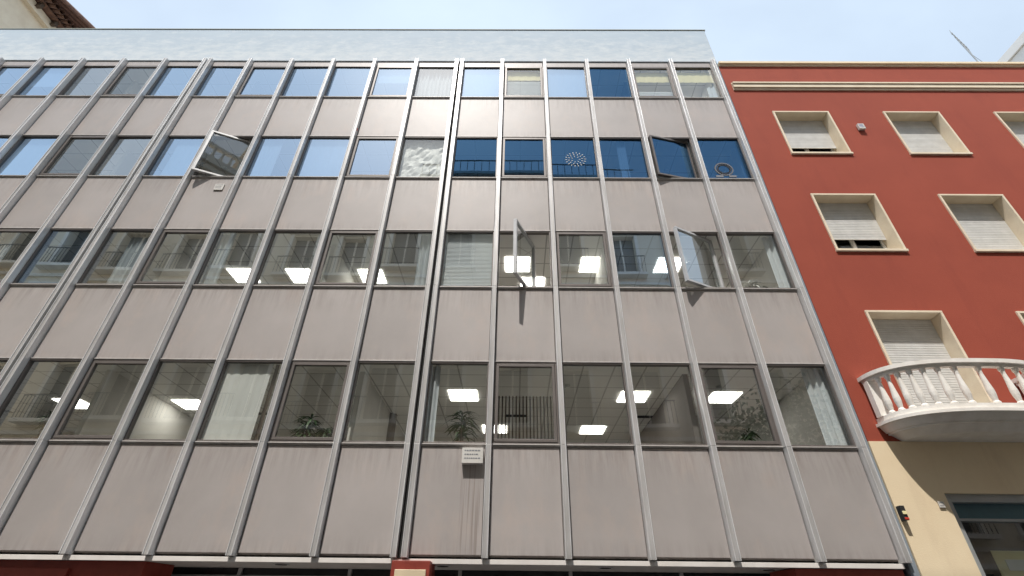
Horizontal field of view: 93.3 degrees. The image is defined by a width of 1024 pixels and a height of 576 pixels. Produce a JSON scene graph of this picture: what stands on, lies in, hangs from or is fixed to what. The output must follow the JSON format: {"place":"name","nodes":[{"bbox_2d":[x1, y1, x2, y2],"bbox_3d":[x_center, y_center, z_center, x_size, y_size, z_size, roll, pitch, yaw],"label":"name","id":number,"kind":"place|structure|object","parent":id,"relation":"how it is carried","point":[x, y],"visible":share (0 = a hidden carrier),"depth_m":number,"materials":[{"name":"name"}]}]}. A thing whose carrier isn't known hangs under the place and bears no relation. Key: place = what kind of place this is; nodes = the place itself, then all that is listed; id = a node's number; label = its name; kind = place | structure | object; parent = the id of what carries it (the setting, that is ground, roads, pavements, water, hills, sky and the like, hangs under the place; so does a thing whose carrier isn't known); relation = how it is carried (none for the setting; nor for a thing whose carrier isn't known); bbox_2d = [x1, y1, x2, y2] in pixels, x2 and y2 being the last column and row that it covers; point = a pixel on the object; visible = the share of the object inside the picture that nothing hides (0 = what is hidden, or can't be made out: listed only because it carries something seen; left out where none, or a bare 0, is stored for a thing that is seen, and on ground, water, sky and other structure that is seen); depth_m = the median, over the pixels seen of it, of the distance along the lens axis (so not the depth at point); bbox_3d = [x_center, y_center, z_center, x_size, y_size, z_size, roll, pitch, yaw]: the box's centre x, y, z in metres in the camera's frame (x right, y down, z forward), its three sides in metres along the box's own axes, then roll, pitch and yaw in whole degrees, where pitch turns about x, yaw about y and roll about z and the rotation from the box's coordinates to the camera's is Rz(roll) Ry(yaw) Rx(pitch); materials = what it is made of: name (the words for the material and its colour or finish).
{"place":"outdoors","nodes":[
{"label":"outdoors","id":0,"kind":"place"},
{"bbox_2d":[0,554,904,575],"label":"ground floor","id":1,"kind":"structure","parent":0,"point":[58,565],"depth_m":7.37,"materials":[{"name":"paint"}]},
{"bbox_2d":[0,62,897,561],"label":"spandrel backing","id":2,"kind":"object","parent":1,"relation":"on","point":[416,424],"visible":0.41,"depth_m":7.58,"materials":[{"name":"grey metal"}]},
{"bbox_2d":[213,184,224,189],"bbox_3d":[-7.042,-2.428,11.616,0.220,0.200,0.023,0,-34,0],"label":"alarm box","id":3,"kind":"object","parent":2,"relation":"attached to","point":[218,186],"visible":1,"depth_m":11.61,"materials":[{"name":"white plastic"}]},
{"bbox_2d":[0,65,855,446],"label":"window frames","id":4,"kind":"structure","parent":2,"relation":"attached to","point":[274,437],"depth_m":10.32,"materials":[{"name":"grey metal"}]},
{"bbox_2d":[0,67,750,285],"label":"window glass","id":5,"kind":"object","parent":4,"relation":"in","point":[54,257],"visible":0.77,"depth_m":12.46,"materials":[{"name":"blue glass"}]},
{"bbox_2d":[565,152,736,176],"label":"window decals","id":6,"kind":"object","parent":5,"relation":"attached to","point":[726,174],"depth_m":11.96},
{"bbox_2d":[0,95,857,449],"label":"sill flashings","id":7,"kind":"object","parent":2,"relation":"attached to","point":[410,287],"visible":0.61,"depth_m":9.99,"materials":[{"name":"metal"}]},
{"bbox_2d":[0,62,897,559],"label":"spandrel panels","id":8,"kind":"object","parent":2,"relation":"attached to","point":[604,508],"visible":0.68,"depth_m":9.28,"materials":[{"name":"grey metal"}]},
{"bbox_2d":[0,57,912,563],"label":"mullions","id":9,"kind":"object","parent":2,"relation":"attached to","point":[32,339],"visible":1,"depth_m":9.58,"materials":[{"name":"metal"}]},
{"bbox_2d":[461,448,483,464],"bbox_3d":[-0.653,2.795,8.032,0.350,0.250,0.113,0,-34,0],"label":"alarm box","id":10,"kind":"object","parent":2,"relation":"attached to","point":[472,456],"visible":1,"depth_m":7.99,"materials":[{"name":"white plastic"}]},
{"bbox_2d":[67,0,1023,63],"label":"sky","id":11,"kind":"structure","parent":0,"point":[735,30],"materials":[{"name":"blue"}]},
{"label":"pavement","id":12,"kind":"structure","parent":0,"visible":0},
{"bbox_2d":[0,0,94,27],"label":"tiled roof house","id":13,"kind":"structure","parent":12,"relation":"on","point":[40,14],"depth_m":18.76,"materials":[{"name":"beige stone"}]},
{"bbox_2d":[390,560,434,575],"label":"entrance column","id":14,"kind":"structure","parent":12,"relation":"on","point":[410,568],"depth_m":6.98,"materials":[{"name":"red ceramic"}]},
{"bbox_2d":[0,28,919,575],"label":"parapet and roof","id":15,"kind":"structure","parent":12,"relation":"on","point":[400,46],"depth_m":14.93,"materials":[{"name":"paint"}]},
{"bbox_2d":[0,66,891,563],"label":"interior","id":16,"kind":"object","parent":15,"relation":"attached to","point":[666,410],"visible":0.18,"depth_m":11.20,"materials":[{"name":"white paint"}]},
{"bbox_2d":[30,411,51,437],"bbox_3d":[-8.469,2.628,8.746,0.582,0.766,0.421,20,-38,-26],"label":"potted plant","id":17,"kind":"object","parent":16,"relation":"on","point":[43,422],"visible":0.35,"depth_m":8.81,"materials":[{"name":"green plant"}]},
{"bbox_2d":[289,413,324,436],"bbox_3d":[-3.708,2.668,8.729,0.728,0.774,0.458,0,-34,0],"label":"potted plant","id":18,"kind":"object","parent":16,"relation":"on","point":[307,426],"visible":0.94,"depth_m":8.80,"materials":[{"name":"green plant"}]},
{"bbox_2d":[314,428,332,436],"bbox_3d":[-3.384,2.793,8.675,0.450,0.612,0.337,15,-36,-20],"label":"potted plant","id":19,"kind":"object","parent":16,"relation":"on","point":[325,432],"visible":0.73,"depth_m":8.77,"materials":[{"name":"green plant"}]},
{"bbox_2d":[0,70,846,444],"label":"blinds and curtains","id":20,"kind":"object","parent":16,"relation":"hanging from","point":[238,402],"visible":0.57,"depth_m":10.38,"materials":[{"name":"white fabric"}]},
{"bbox_2d":[444,410,481,441],"bbox_3d":[-0.923,2.668,8.793,0.826,0.899,0.518,0,-34,0],"label":"potted plant","id":21,"kind":"object","parent":16,"relation":"on","point":[460,434],"visible":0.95,"depth_m":8.87,"materials":[{"name":"green plant"}]},
{"bbox_2d":[736,428,761,440],"bbox_3d":[4.259,2.821,8.612,0.500,0.641,0.300,0,-34,0],"label":"potted plant","id":22,"kind":"object","parent":16,"relation":"on","point":[751,435],"visible":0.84,"depth_m":8.73,"materials":[{"name":"green plant"}]},
{"bbox_2d":[741,279,767,287],"bbox_3d":[5.163,0.122,10.346,0.683,0.718,0.474,0,-34,0],"label":"potted plant","id":23,"kind":"object","parent":16,"relation":"on","point":[752,284],"visible":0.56,"depth_m":10.44,"materials":[{"name":"green plant"}]},
{"bbox_2d":[718,66,1023,575],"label":"walls","id":24,"kind":"structure","parent":12,"relation":"on","point":[977,299],"depth_m":10.47,"materials":[{"name":"red paint"}]},
{"bbox_2d":[856,124,865,130],"bbox_3d":[9.189,-4.240,12.723,0.160,0.200,0.073,0,-34,0],"label":"alarm siren box","id":25,"kind":"object","parent":24,"relation":"attached to","point":[861,127],"visible":1,"depth_m":12.70,"materials":[{"name":"white plastic"}]},
{"bbox_2d":[718,61,1023,407],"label":"trim and shutters","id":26,"kind":"structure","parent":24,"relation":"on","point":[989,223],"depth_m":11.45,"materials":[{"name":"beige stone"}]},
{"bbox_2d":[896,505,909,520],"bbox_3d":[6.074,3.501,7.514,0.070,0.209,0.110,0,-34,0],"label":"wall intercom","id":27,"kind":"object","parent":24,"relation":"attached to","point":[902,513],"depth_m":7.49,"materials":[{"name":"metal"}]},
{"bbox_2d":[857,358,1023,442],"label":"balcony","id":28,"kind":"structure","parent":24,"relation":"attached to","point":[973,420],"depth_m":7.96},
{"bbox_2d":[937,502,945,507],"bbox_3d":[6.770,3.415,7.618,0.090,0.090,0.023,0,-34,0],"label":"plaque","id":29,"kind":"object","parent":24,"relation":"attached to","point":[941,504],"visible":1,"depth_m":7.61,"materials":[{"name":"white plastic"}]},
{"bbox_2d":[949,30,981,61],"bbox_3d":[15.305,-7.316,15.754,1.182,3.300,0.270,9,-35,-13],"label":"roof antenna","id":30,"kind":"object","parent":24,"relation":"on","point":[964,46],"visible":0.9,"depth_m":16.34,"materials":[{"name":"grey metal"}]},
{"bbox_2d":[945,494,1023,575],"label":"shop window","id":31,"kind":"structure","parent":24,"relation":"attached to","point":[991,526],"depth_m":7.78,"materials":[{"name":"grey glass"}]},
{"bbox_2d":[997,32,1023,61],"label":"white building","id":32,"kind":"structure","parent":12,"relation":"on","point":[1014,52],"depth_m":16.72,"materials":[{"name":"paint"}]}
]}

